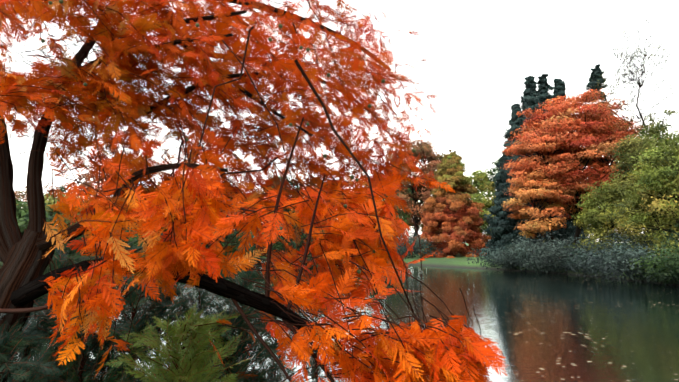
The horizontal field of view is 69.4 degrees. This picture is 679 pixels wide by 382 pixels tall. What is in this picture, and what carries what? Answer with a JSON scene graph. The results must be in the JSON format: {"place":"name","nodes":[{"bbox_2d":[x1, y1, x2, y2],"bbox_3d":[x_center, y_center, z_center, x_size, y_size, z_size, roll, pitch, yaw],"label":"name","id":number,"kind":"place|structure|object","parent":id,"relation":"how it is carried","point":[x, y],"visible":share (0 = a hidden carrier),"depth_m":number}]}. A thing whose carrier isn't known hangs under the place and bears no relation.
{"place":"outdoors","nodes":[
{"label":"outdoors","id":0,"kind":"place"},
{"bbox_2d":[51,196,310,256],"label":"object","id":1,"kind":"structure","parent":0,"point":[208,224],"depth_m":76.16},
{"bbox_2d":[26,190,88,231],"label":"tree","id":2,"kind":"object","parent":1,"relation":"on","point":[51,204],"depth_m":80.76},
{"bbox_2d":[52,218,391,258],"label":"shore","id":3,"kind":"structure","parent":0,"point":[277,246],"depth_m":69.81},
{"bbox_2d":[391,232,444,258],"bbox_3d":[8.211,6.319,57.229,7.497,3.564,8.756,0,-6,-1],"label":"dark shrub","id":4,"kind":"object","parent":3,"relation":"on","point":[403,249],"depth_m":55.56},
{"bbox_2d":[41,0,415,273],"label":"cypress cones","id":5,"kind":"object","parent":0,"point":[280,26],"visible":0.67,"depth_m":2.86},
{"bbox_2d":[0,0,508,381],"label":"autumn foliage","id":6,"kind":"object","parent":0,"point":[188,254],"depth_m":3.29},
{"bbox_2d":[0,0,390,381],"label":"branches","id":7,"kind":"object","parent":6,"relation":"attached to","point":[24,263],"depth_m":3.41},
{"bbox_2d":[0,117,445,381],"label":"branches","id":8,"kind":"object","parent":6,"relation":"attached to","point":[235,302],"visible":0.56,"depth_m":2.76},
{"bbox_2d":[0,0,678,242],"label":"sky","id":9,"kind":"structure","parent":0,"point":[486,49]},
{"bbox_2d":[14,258,678,381],"bbox_3d":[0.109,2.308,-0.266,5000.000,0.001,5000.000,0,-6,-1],"label":"lake water","id":10,"kind":"structure","parent":0,"point":[546,327],"depth_m":15.49},
{"bbox_2d":[56,243,678,285],"bbox_3d":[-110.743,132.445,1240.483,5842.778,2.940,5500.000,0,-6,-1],"label":"ground","id":11,"kind":"structure","parent":0,"point":[459,261],"depth_m":47.81},
{"bbox_2d":[14,187,46,214],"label":"tree","id":12,"kind":"object","parent":11,"relation":"on","point":[22,195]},
{"bbox_2d":[0,197,67,268],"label":"tree","id":13,"kind":"object","parent":11,"relation":"on","point":[22,216],"depth_m":39.25},
{"bbox_2d":[43,186,86,222],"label":"tree","id":14,"kind":"object","parent":11,"relation":"on","point":[61,193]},
{"bbox_2d":[67,172,111,220],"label":"tree","id":15,"kind":"object","parent":11,"relation":"on","point":[85,179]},
{"bbox_2d":[0,237,341,381],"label":"shrubs","id":16,"kind":"object","parent":11,"relation":"on","point":[42,367],"depth_m":3.58},
{"bbox_2d":[218,178,251,217],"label":"tree","id":17,"kind":"object","parent":11,"relation":"on","point":[230,198],"depth_m":114.93},
{"bbox_2d":[232,202,284,235],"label":"tree","id":18,"kind":"object","parent":11,"relation":"on","point":[261,221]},
{"bbox_2d":[263,174,304,212],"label":"tree","id":19,"kind":"object","parent":11,"relation":"on","point":[272,187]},
{"bbox_2d":[281,176,329,229],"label":"tree","id":20,"kind":"object","parent":11,"relation":"on","point":[301,187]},
{"bbox_2d":[369,208,409,238],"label":"green tree","id":21,"kind":"object","parent":11,"relation":"on","point":[405,220],"visible":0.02,"depth_m":64.91},
{"bbox_2d":[363,180,425,229],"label":"tree","id":22,"kind":"object","parent":11,"relation":"on","point":[409,190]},
{"bbox_2d":[379,137,447,253],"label":"brown tree","id":23,"kind":"object","parent":11,"relation":"on","point":[429,154],"depth_m":68.98},
{"bbox_2d":[403,176,465,231],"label":"tree","id":24,"kind":"object","parent":11,"relation":"on","point":[419,216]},
{"bbox_2d":[411,149,491,257],"bbox_3d":[13.324,1.678,57.197,9.283,13.393,9.404,0,-6,-1],"label":"tree","id":25,"kind":"object","parent":11,"relation":"on","point":[453,219],"depth_m":55.75},
{"bbox_2d":[462,168,495,201],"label":"tree","id":26,"kind":"object","parent":11,"relation":"on","point":[481,183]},
{"bbox_2d":[471,189,495,237],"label":"yellow tree","id":27,"kind":"object","parent":11,"relation":"on","point":[484,200],"depth_m":79.74},
{"bbox_2d":[484,153,501,196],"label":"tree","id":28,"kind":"object","parent":11,"relation":"on","point":[494,170],"visible":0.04,"depth_m":125.60},
{"bbox_2d":[481,151,536,258],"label":"dark conifer","id":29,"kind":"object","parent":11,"relation":"on","point":[502,186],"depth_m":50.90},
{"bbox_2d":[489,103,558,246],"bbox_3d":[19.028,-0.626,52.520,7.675,18.078,7.420,0,-6,-1],"label":"dark conifer","id":30,"kind":"object","parent":11,"relation":"on","point":[517,122],"depth_m":52.78},
{"bbox_2d":[501,170,567,250],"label":"tree","id":31,"kind":"object","parent":11,"relation":"on","point":[539,226],"depth_m":42.21},
{"bbox_2d":[519,76,573,248],"bbox_3d":[21.855,-2.568,55.164,8.100,21.382,7.441,0,-6,-1],"label":"dark conifer","id":32,"kind":"object","parent":11,"relation":"on","point":[529,98],"visible":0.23,"depth_m":55.19},
{"bbox_2d":[499,110,596,244],"bbox_3d":[18.791,-0.171,44.073,8.598,13.843,8.110,0,-6,-1],"label":"orange maple","id":33,"kind":"object","parent":11,"relation":"on","point":[532,144],"depth_m":42.57},
{"bbox_2d":[537,74,589,245],"bbox_3d":[23.756,-2.834,55.713,7.398,21.766,7.910,0,-6,-1],"label":"dark conifer","id":34,"kind":"object","parent":11,"relation":"on","point":[544,88],"depth_m":55.98},
{"bbox_2d":[466,228,678,284],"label":"bank shrubs","id":35,"kind":"object","parent":11,"relation":"on","point":[534,257],"depth_m":33.16},
{"bbox_2d":[505,89,641,247],"bbox_3d":[22.128,-1.043,45.048,13.188,15.543,13.595,0,-6,-1],"label":"orange maple","id":36,"kind":"object","parent":11,"relation":"on","point":[571,108],"depth_m":42.83},
{"bbox_2d":[553,78,597,248],"bbox_3d":[26.133,-2.409,57.028,7.912,22.102,7.348,0,-6,-1],"label":"dark conifer","id":37,"kind":"object","parent":11,"relation":"on","point":[560,87],"depth_m":57.50},
{"bbox_2d":[584,64,615,242],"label":"conifer tree","id":38,"kind":"object","parent":11,"relation":"on","point":[597,72],"depth_m":74.72},
{"bbox_2d":[569,113,641,244],"bbox_3d":[24.579,-0.343,44.940,7.068,13.926,7.661,0,-6,-1],"label":"orange maple","id":39,"kind":"object","parent":11,"relation":"on","point":[591,163],"depth_m":44.12},
{"bbox_2d":[571,180,641,244],"bbox_3d":[21.321,2.706,38.498,5.375,6.884,5.212,0,-6,-1],"label":"bush","id":40,"kind":"object","parent":11,"relation":"on","point":[593,206],"depth_m":38.10},
{"bbox_2d":[560,222,678,264],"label":"bank shrubs","id":41,"kind":"object","parent":11,"relation":"on","point":[633,240],"depth_m":32.48},
{"bbox_2d":[587,11,678,137],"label":"bare tree","id":42,"kind":"object","parent":11,"relation":"on","point":[638,81],"depth_m":38.37},
{"bbox_2d":[604,182,678,245],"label":"bush","id":43,"kind":"object","parent":11,"relation":"on","point":[637,206],"depth_m":32.97},
{"bbox_2d":[605,107,678,234],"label":"tree","id":44,"kind":"object","parent":11,"relation":"on","point":[632,146],"depth_m":36.00},
{"bbox_2d":[612,130,678,244],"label":"tree","id":45,"kind":"object","parent":11,"relation":"on","point":[651,173],"depth_m":30.49},
{"bbox_2d":[629,224,678,283],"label":"bank shrubs","id":46,"kind":"object","parent":11,"relation":"on","point":[673,262],"depth_m":25.82}
]}

